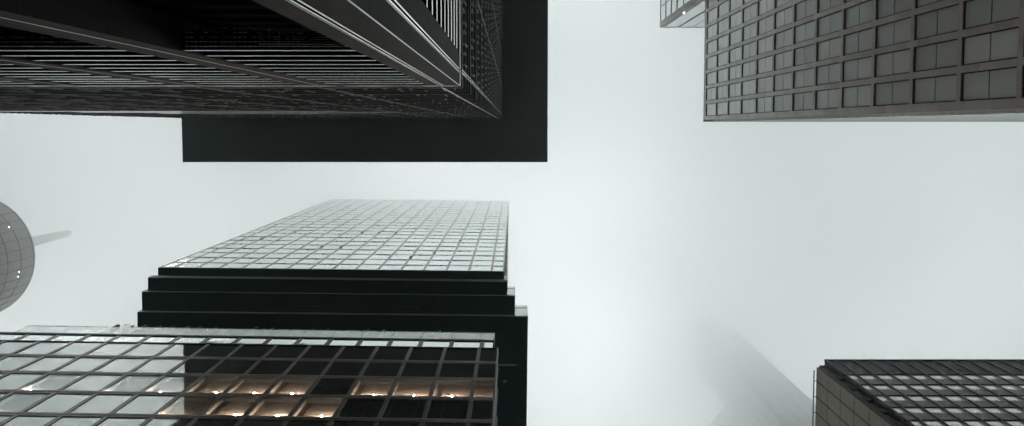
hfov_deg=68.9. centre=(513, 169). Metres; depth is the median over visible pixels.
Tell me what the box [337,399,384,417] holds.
window
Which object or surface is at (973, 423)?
window
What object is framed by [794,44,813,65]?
window
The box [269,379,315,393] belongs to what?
window
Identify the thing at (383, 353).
window
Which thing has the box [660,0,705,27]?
pale glass tower
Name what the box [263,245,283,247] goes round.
window
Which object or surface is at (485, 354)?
window
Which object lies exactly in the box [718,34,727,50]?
window
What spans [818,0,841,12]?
window
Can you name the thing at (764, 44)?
window
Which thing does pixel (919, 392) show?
dark office building
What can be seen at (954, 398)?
window
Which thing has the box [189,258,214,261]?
window
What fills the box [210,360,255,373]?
window
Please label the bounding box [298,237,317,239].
window
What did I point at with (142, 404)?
window
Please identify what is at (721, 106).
window
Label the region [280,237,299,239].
window
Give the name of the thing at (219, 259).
window
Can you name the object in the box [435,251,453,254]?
window
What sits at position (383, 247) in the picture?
window
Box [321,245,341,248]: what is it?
window
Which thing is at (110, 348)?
window
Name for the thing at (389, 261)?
window
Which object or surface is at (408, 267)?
window
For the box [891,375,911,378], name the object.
window
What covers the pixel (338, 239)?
window
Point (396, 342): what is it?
clerestory window
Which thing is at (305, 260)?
window
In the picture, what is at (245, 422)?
window
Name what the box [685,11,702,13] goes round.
window
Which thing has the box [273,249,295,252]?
window
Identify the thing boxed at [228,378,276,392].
window
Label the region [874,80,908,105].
window
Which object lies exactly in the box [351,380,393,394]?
window
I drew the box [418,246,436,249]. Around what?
window
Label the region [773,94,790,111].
window
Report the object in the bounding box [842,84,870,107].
window
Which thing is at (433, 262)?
window
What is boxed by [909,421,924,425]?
window
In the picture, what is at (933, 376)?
window
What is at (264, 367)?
window
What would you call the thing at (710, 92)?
window
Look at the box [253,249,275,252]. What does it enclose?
window
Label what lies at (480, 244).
window
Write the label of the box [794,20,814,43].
window
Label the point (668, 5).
window
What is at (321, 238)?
window
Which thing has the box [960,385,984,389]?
window
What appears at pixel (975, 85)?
window
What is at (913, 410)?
window
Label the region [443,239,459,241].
window
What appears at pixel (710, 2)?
window
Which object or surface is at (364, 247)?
window
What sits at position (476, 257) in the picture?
window
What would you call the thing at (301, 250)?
window
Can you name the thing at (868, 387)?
window
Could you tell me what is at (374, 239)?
window
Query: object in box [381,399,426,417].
window
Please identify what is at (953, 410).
window
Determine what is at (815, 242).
sky
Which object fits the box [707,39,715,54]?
window
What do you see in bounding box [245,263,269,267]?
window
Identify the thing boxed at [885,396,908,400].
window
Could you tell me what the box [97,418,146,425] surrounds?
window
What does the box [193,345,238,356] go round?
window
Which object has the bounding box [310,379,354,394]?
window
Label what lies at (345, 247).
window
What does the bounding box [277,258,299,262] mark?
window
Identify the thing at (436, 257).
window
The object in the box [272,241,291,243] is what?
window
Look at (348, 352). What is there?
window
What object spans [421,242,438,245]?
window
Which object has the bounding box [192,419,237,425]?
window
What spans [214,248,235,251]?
window
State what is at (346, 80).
dark tower
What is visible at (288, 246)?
window
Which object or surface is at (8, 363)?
window
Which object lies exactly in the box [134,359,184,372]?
window
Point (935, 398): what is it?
window
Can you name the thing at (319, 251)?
window
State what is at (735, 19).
window
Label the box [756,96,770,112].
window
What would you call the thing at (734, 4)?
window
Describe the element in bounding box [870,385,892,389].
window
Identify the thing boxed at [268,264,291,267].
window
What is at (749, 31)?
window
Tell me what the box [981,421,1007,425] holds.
window
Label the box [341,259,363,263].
window
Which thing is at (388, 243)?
window
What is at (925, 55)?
window
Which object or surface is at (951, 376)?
window
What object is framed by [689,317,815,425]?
fogbound tower
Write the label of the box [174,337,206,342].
clerestory window
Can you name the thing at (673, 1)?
window
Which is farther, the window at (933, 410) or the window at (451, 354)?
the window at (933, 410)
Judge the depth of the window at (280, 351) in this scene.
58.68 m
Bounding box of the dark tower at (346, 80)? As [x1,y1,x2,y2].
[0,0,547,161]
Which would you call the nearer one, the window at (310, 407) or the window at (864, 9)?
the window at (310, 407)
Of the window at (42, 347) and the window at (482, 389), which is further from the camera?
the window at (42, 347)
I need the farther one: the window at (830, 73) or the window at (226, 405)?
the window at (830, 73)
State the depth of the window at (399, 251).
99.42 m
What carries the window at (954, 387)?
in the dark office building
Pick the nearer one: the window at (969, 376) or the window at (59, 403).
the window at (59, 403)
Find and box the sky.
[0,0,1023,425]
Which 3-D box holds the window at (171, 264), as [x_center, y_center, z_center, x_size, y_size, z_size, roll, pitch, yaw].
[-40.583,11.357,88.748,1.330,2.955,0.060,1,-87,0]
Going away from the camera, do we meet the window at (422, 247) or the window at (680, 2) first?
the window at (422, 247)
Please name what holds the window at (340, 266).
in the glass tower at (358, 267)
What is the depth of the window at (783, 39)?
71.77 m
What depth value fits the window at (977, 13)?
40.78 m
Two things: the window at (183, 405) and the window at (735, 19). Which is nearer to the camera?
the window at (183, 405)
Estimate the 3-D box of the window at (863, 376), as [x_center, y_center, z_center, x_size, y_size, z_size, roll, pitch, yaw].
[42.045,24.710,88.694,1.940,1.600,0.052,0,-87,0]
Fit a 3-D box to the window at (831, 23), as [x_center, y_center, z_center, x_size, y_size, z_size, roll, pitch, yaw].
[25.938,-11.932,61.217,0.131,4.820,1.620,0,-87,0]
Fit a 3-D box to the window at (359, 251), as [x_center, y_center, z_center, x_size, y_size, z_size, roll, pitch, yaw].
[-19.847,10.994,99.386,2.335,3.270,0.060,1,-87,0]
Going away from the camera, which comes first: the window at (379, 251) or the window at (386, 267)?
the window at (386, 267)
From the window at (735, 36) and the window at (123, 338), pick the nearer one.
the window at (123, 338)
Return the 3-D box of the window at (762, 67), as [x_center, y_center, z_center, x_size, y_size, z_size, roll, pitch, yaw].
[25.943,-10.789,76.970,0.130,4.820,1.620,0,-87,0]
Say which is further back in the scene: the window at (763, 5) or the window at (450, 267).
the window at (450, 267)
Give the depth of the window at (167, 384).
51.87 m
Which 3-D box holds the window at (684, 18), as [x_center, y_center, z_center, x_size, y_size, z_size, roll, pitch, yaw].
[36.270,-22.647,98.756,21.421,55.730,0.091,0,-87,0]
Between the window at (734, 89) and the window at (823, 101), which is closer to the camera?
the window at (823, 101)
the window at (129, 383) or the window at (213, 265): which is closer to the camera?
the window at (129, 383)
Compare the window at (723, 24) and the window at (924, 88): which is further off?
the window at (723, 24)
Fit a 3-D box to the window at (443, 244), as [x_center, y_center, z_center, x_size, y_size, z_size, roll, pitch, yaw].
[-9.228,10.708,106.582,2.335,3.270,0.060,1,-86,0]
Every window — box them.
[0,334,24,339]
[0,342,33,353]
[0,357,38,369]
[0,374,43,389]
[0,394,46,411]
[0,416,10,421]
[2,416,55,425]
[15,342,69,353]
[19,335,54,340]
[19,357,73,370]
[22,375,81,389]
[26,394,91,412]
[49,335,85,340]
[50,417,101,425]
[52,342,102,354]
[57,358,111,371]
[63,375,121,390]
[70,395,132,412]
[82,336,114,341]
[87,343,137,354]
[94,358,146,371]
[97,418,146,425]
[105,376,158,390]
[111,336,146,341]
[115,395,174,413]
[123,344,170,355]
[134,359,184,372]
[143,337,175,342]
[144,418,191,425]
[145,377,198,391]
[158,344,203,355]
[160,397,216,414]
[163,263,180,266]
[171,359,219,372]
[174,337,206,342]
[176,257,195,261]
[177,263,203,266]
[187,377,236,392]
[188,199,507,270]
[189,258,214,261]
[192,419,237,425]
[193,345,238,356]
[201,253,226,256]
[201,263,226,267]
[204,397,257,414]
[205,337,236,343]
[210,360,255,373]
[212,258,236,261]
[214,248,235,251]
[221,263,246,267]
[223,244,246,247]
[223,253,247,256]
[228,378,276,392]
[230,345,272,357]
[232,258,258,262]
[233,240,255,243]
[234,249,255,252]
[236,338,267,343]
[238,420,283,425]
[243,237,261,239]
[243,244,266,247]
[245,253,267,257]
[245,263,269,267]
[248,361,292,374]
[248,398,299,415]
[252,240,272,243]
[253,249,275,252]
[254,258,278,262]
[261,237,280,239]
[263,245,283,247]
[264,253,287,257]
[265,346,306,357]
[267,338,297,344]
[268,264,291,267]
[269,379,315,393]
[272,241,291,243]
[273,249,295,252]
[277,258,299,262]
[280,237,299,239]
[283,245,303,248]
[285,420,328,425]
[286,254,307,257]
[286,361,328,374]
[291,241,310,243]
[291,264,314,268]
[293,399,342,416]
[294,249,314,252]
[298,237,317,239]
[298,339,327,344]
[299,259,321,262]
[301,245,322,248]
[301,346,340,358]
[306,254,328,257]
[310,241,328,244]
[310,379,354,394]
[312,264,335,268]
[315,237,333,240]
[315,249,334,252]
[319,259,343,263]
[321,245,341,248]
[324,362,365,375]
[327,241,346,244]
[328,254,348,258]
[329,339,357,344]
[334,238,351,240]
[334,250,354,253]
[335,265,357,268]
[336,347,374,358]
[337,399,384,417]
[341,246,359,248]
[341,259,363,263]
[346,242,364,244]
[348,254,370,258]
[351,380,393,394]
[352,238,370,240]
[354,250,374,253]
[358,265,380,268]
[360,246,379,248]
[360,340,388,345]
[362,362,401,375]
[364,259,384,263]
[365,242,383,244]
[369,255,389,258]
[370,238,388,240]
[372,347,408,359]
[375,250,394,253]
[380,246,398,249]
[381,265,402,269]
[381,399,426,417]
[384,242,402,244]
[385,260,406,264]
[389,238,406,241]
[390,255,410,258]
[391,340,418,345]
[392,380,432,395]
[395,250,413,253]
[399,246,416,249]
[401,363,438,376]
[402,242,420,245]
[403,265,423,269]
[406,238,423,241]
[407,260,427,264]
[408,348,442,359]
[411,255,431,259]
[415,251,433,254]
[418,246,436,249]
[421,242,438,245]
[422,341,449,346]
[425,239,441,241]
[425,266,446,269]
[426,400,468,418]
[429,260,448,264]
[432,255,451,259]
[433,381,471,396]
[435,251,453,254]
[438,247,455,249]
[439,363,474,377]
[440,243,457,245]
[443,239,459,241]
[444,348,476,360]
[448,266,468,269]
[450,261,470,264]
[453,256,471,259]
[453,341,479,346]
[455,251,473,254]
[457,247,474,250]
[459,243,475,245]
[461,239,477,241]
[471,266,490,270]
[471,400,492,418]
[472,261,491,265]
[474,256,492,259]
[474,382,493,396]
[475,251,493,254]
[477,247,493,250]
[477,364,495,377]
[478,243,494,246]
[479,239,494,242]
[479,349,496,360]
[484,342,492,347]
[661,5,664,20]
[666,0,670,16]
[666,13,704,26]
[672,0,675,12]
[678,0,682,8]
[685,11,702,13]
[706,87,715,100]
[706,103,714,115]
[707,23,716,38]
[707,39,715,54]
[707,55,715,69]
[707,71,715,84]
[708,0,716,7]
[708,7,716,22]
[717,51,727,66]
[717,68,726,82]
[717,85,726,98]
[717,101,726,114]
[718,0,728,17]
[718,17,727,33]
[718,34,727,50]
[728,100,739,114]
[729,28,740,45]
[729,46,740,62]
[729,64,740,80]
[729,82,739,97]
[730,0,741,11]
[730,10,740,28]
[742,41,755,59]
[742,60,754,77]
[742,79,754,95]
[742,98,754,113]
[743,3,755,22]
[743,22,755,40]
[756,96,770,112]
[757,35,772,54]
[757,55,771,73]
[757,76,771,93]
[758,0,772,15]
[758,14,772,35]
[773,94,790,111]
[774,50,791,70]
[774,72,790,90]
[775,0,792,7]
[775,6,792,28]
[775,28,791,49]
[793,67,813,88]
[793,91,812,110]
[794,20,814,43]
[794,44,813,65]
[795,0,814,21]
[816,62,839,85]
[816,88,839,109]
[817,10,841,36]
[817,36,840,61]
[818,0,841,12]
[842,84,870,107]
[843,56,871,81]
[844,0,872,28]
[844,27,872,55]
[845,375,859,378]
[856,375,876,378]
[861,385,874,389]
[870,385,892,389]
[873,396,889,400]
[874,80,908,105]
[875,48,909,77]
[875,375,894,378]
[876,17,910,48]
[877,0,911,19]
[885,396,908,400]
[888,385,911,389]
[889,408,906,412]
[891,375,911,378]
[903,408,926,412]
[904,396,927,400]
[906,385,929,389]
[908,375,929,378]
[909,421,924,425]
[913,74,956,103]
[914,39,957,71]
[915,3,958,39]
[916,0,942,7]
[921,421,944,425]
[924,385,947,389]
[924,396,946,400]
[924,408,945,412]
[925,375,946,378]
[940,421,965,425]
[941,408,965,412]
[942,385,965,389]
[943,375,964,378]
[943,396,965,400]
[960,375,981,378]
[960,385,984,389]
[960,396,984,400]
[961,66,1016,100]
[962,26,1018,65]
[962,408,985,412]
[962,421,986,425]
[963,0,1019,29]
[977,375,999,378]
[978,385,1002,389]
[979,396,1003,400]
[980,408,1005,412]
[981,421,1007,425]
[995,375,1016,378]
[996,385,1020,389]
[998,396,1022,400]
[1000,408,1023,412]
[1002,421,1023,425]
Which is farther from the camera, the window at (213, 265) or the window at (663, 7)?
the window at (663, 7)
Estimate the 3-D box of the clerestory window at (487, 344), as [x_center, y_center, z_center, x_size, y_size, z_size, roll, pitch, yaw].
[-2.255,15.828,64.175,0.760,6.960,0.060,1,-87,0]
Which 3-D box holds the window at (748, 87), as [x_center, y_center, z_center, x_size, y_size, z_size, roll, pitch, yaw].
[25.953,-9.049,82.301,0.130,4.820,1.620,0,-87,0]
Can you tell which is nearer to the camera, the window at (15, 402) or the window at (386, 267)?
the window at (15, 402)
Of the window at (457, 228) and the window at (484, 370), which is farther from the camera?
the window at (457, 228)
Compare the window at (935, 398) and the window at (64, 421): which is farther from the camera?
the window at (935, 398)
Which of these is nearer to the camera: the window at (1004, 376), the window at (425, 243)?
the window at (1004, 376)
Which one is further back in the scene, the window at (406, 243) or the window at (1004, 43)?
the window at (406, 243)
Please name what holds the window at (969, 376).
in the dark office building
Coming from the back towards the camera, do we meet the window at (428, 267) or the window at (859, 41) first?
the window at (428, 267)
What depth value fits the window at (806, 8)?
66.58 m
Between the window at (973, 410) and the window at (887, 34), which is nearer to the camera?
the window at (887, 34)
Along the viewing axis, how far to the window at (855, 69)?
56.32 m
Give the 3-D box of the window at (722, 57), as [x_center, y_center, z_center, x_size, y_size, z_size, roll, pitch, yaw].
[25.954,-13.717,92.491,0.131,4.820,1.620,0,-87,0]
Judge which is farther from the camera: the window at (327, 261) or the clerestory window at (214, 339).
the window at (327, 261)
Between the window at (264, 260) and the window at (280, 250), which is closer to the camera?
the window at (264, 260)
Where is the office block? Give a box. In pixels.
[0,324,497,425]
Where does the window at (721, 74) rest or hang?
in the stone tower at (863, 60)
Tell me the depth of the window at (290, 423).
44.81 m
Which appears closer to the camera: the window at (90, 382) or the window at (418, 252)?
the window at (90, 382)
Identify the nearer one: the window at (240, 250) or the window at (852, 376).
the window at (852, 376)
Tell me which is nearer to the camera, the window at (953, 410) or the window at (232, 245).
the window at (953, 410)
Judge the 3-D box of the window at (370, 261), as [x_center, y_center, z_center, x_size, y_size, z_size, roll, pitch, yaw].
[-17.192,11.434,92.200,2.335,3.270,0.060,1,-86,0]
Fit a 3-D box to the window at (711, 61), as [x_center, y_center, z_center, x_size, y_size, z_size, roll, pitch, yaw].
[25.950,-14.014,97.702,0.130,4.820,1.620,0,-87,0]
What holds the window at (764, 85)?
in the stone tower at (863, 60)
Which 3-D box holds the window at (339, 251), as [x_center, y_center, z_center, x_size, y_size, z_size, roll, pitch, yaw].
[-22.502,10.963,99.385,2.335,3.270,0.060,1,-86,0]
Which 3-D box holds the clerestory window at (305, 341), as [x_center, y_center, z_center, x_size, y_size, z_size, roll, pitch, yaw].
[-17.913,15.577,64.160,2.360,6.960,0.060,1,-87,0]
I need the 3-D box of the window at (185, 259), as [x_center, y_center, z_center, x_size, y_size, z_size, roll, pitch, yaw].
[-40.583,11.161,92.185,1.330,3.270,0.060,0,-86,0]
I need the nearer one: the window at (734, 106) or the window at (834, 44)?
the window at (834, 44)
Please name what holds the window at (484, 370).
in the office block
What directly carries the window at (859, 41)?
in the stone tower at (863, 60)
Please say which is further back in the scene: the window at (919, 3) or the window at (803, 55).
the window at (803, 55)
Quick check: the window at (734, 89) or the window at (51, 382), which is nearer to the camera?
the window at (51, 382)
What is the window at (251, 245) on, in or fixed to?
in the glass tower at (358, 267)
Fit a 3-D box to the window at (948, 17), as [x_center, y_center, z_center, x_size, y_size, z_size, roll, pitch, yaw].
[25.946,-9.004,45.703,0.130,4.820,1.620,0,-87,0]
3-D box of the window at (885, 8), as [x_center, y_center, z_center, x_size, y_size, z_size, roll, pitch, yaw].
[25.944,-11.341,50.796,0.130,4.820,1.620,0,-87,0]
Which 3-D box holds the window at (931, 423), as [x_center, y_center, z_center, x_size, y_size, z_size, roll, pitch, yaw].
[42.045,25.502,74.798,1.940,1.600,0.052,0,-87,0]
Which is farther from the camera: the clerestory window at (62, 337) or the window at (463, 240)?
the window at (463, 240)
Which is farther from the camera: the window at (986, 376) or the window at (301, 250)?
the window at (301, 250)
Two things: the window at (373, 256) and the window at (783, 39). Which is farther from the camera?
the window at (373, 256)
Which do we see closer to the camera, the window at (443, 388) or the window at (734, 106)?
the window at (443, 388)
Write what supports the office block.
on the ground
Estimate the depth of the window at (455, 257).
95.45 m
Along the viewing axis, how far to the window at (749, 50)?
82.14 m
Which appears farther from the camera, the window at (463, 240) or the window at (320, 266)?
the window at (463, 240)
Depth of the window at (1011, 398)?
81.80 m
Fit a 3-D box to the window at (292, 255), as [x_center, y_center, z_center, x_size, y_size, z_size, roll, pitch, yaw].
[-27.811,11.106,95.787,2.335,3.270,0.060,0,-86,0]
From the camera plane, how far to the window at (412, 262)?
92.22 m
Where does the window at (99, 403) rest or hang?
in the office block
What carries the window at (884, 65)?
in the stone tower at (863, 60)
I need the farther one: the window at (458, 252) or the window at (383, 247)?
the window at (383, 247)
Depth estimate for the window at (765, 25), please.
76.90 m
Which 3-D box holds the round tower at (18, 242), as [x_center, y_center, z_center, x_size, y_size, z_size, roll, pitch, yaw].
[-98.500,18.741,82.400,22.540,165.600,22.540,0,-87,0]
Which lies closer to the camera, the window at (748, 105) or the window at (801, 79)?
the window at (801, 79)
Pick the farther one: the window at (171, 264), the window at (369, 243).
the window at (369, 243)
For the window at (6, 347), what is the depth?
59.05 m
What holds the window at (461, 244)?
in the glass tower at (358, 267)
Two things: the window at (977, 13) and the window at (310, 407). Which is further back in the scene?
the window at (310, 407)
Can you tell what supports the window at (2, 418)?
in the office block
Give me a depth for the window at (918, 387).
85.26 m
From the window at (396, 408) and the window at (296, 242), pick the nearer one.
the window at (396, 408)
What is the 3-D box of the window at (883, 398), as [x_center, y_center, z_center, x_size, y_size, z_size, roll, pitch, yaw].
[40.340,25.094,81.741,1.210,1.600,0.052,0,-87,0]
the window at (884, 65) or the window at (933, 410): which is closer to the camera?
the window at (884, 65)
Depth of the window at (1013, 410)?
78.34 m
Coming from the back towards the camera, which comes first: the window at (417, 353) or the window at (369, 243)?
the window at (369, 243)
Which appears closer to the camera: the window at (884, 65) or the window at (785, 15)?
the window at (884, 65)
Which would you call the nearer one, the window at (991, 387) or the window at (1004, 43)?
the window at (1004, 43)
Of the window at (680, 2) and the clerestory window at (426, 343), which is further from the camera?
the window at (680, 2)
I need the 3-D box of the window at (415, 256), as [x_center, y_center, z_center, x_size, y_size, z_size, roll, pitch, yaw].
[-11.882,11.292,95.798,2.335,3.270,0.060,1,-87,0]
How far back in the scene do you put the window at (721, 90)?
92.80 m
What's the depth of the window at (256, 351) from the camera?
58.76 m
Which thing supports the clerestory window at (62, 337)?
in the office block
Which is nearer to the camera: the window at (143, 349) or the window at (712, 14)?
the window at (143, 349)
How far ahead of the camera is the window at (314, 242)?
106.95 m
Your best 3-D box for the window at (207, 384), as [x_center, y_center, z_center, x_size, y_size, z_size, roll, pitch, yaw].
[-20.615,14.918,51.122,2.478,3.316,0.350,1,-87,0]
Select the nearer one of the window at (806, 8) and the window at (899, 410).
the window at (806, 8)
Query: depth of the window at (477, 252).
99.73 m
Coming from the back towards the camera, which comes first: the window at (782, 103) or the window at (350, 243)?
the window at (350, 243)
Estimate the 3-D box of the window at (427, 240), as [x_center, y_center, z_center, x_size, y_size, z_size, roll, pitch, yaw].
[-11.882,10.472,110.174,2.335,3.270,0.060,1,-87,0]
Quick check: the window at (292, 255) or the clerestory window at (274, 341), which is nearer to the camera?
the clerestory window at (274, 341)
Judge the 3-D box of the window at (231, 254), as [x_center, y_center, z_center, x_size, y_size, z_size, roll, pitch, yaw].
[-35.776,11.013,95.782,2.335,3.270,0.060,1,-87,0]
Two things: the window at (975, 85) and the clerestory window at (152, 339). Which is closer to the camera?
the window at (975, 85)
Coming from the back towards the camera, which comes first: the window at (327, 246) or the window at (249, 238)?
the window at (249, 238)
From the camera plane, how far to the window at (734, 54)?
87.35 m
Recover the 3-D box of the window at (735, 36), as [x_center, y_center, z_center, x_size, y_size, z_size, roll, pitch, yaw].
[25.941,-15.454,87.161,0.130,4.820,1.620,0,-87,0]
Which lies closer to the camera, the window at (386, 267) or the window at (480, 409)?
the window at (480, 409)
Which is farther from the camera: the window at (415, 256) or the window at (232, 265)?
the window at (415, 256)
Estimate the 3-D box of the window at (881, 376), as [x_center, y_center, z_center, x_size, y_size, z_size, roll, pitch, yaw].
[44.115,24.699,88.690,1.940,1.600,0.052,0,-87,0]
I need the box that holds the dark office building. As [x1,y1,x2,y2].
[812,359,1023,425]
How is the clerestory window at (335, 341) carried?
in the office block
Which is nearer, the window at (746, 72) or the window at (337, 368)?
the window at (337, 368)
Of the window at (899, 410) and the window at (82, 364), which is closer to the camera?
the window at (82, 364)
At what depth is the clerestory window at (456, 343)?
66.75 m
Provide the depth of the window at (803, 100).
66.86 m
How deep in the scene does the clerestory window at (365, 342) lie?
66.73 m
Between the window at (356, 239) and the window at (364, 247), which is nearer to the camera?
the window at (364, 247)
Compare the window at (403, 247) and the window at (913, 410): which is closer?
the window at (913, 410)
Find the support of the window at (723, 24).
in the stone tower at (863, 60)
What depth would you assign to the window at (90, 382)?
51.18 m
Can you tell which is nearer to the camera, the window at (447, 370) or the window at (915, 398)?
the window at (447, 370)
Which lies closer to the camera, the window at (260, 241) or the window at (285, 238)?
the window at (260, 241)
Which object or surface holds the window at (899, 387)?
in the dark office building
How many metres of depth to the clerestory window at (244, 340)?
66.71 m
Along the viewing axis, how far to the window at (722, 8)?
92.33 m
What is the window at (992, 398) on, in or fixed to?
in the dark office building
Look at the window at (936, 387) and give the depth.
85.26 m
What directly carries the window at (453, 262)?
in the glass tower at (358, 267)
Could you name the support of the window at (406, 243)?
in the glass tower at (358, 267)
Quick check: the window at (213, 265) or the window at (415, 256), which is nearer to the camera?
the window at (213, 265)
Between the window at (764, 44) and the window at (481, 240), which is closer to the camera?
the window at (764, 44)
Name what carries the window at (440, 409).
in the office block
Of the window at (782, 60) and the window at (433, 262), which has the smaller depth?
the window at (782, 60)
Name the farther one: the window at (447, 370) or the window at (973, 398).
the window at (973, 398)
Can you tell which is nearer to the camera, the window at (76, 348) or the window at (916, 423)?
the window at (76, 348)
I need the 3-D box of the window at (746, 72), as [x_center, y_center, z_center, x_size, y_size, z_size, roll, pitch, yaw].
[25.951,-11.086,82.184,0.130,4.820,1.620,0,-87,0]
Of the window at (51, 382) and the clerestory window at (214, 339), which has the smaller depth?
the window at (51, 382)
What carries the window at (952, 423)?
in the dark office building
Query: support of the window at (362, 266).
in the glass tower at (358, 267)
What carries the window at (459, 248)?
in the glass tower at (358, 267)
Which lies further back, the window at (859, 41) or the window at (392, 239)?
the window at (392, 239)
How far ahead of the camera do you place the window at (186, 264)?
88.86 m
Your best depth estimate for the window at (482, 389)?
51.92 m
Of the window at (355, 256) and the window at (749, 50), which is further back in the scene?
the window at (355, 256)
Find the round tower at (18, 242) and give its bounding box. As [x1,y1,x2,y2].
[0,202,71,311]
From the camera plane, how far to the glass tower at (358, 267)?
85.84 m
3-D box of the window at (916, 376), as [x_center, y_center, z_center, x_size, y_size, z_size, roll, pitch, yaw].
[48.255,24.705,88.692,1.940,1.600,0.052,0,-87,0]
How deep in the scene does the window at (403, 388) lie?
51.91 m
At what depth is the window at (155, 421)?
44.63 m
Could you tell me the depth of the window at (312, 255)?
95.73 m
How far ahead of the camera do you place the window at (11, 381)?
51.40 m
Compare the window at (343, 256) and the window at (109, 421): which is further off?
the window at (343, 256)
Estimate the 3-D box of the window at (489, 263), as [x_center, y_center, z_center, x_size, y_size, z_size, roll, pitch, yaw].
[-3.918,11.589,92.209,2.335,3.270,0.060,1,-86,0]
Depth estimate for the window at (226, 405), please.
48.06 m
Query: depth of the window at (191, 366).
54.92 m
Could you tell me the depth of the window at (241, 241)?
106.24 m
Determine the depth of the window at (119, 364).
54.89 m
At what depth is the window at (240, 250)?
99.49 m
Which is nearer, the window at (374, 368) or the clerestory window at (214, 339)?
the window at (374, 368)
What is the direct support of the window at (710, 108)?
in the stone tower at (863, 60)
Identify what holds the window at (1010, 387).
in the dark office building
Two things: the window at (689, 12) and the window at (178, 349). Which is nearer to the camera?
the window at (178, 349)
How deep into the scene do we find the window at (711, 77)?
97.92 m
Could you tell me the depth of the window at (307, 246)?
102.67 m
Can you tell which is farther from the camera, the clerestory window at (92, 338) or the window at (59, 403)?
the clerestory window at (92, 338)
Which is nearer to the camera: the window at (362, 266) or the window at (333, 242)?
the window at (362, 266)
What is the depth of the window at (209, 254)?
95.81 m
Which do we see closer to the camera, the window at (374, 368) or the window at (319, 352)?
the window at (374, 368)
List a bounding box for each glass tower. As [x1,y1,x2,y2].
[113,199,527,425]
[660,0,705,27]
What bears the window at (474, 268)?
in the glass tower at (358, 267)
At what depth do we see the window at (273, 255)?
95.94 m
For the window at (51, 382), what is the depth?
51.80 m
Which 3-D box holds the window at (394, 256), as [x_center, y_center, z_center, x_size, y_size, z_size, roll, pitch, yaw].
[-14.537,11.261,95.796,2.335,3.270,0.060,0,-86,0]
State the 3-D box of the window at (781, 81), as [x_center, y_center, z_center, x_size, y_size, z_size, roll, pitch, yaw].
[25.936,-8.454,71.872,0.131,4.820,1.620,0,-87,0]
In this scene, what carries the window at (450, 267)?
in the glass tower at (358, 267)
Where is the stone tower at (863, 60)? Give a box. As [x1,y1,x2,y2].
[703,0,1023,121]
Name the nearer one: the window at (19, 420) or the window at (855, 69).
the window at (19, 420)
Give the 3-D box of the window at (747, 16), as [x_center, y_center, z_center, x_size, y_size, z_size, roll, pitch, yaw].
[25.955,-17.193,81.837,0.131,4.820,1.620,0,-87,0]
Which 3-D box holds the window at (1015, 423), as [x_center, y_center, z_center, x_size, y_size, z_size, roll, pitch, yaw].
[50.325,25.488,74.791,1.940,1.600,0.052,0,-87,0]
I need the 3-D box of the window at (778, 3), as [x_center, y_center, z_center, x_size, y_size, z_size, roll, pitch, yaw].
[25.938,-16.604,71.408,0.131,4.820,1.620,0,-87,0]
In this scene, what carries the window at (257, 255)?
in the glass tower at (358, 267)
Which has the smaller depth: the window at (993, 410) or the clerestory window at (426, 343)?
the clerestory window at (426, 343)
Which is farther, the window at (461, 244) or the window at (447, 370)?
the window at (461, 244)
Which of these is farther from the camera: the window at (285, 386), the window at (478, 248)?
the window at (478, 248)
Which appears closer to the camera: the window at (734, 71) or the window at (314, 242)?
the window at (734, 71)
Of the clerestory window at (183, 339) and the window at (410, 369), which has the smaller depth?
the window at (410, 369)
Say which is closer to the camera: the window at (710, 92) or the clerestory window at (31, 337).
the clerestory window at (31, 337)
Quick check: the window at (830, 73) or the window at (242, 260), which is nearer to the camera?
the window at (830, 73)
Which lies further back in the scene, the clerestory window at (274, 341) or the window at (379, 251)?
the window at (379, 251)
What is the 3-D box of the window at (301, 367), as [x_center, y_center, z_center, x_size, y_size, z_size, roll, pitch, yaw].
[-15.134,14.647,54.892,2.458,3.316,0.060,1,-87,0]
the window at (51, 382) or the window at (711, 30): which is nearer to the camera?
the window at (51, 382)
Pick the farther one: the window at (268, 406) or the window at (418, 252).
the window at (418, 252)
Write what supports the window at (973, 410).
in the dark office building
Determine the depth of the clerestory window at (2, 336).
66.91 m
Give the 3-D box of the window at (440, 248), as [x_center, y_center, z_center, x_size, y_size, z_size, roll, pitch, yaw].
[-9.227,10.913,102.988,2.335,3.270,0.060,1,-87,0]
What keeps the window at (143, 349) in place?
in the office block
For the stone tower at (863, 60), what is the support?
on the ground
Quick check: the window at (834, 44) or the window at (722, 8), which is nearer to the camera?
the window at (834, 44)
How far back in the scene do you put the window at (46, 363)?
54.86 m
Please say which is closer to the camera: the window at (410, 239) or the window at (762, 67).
the window at (762, 67)
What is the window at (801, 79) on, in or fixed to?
in the stone tower at (863, 60)

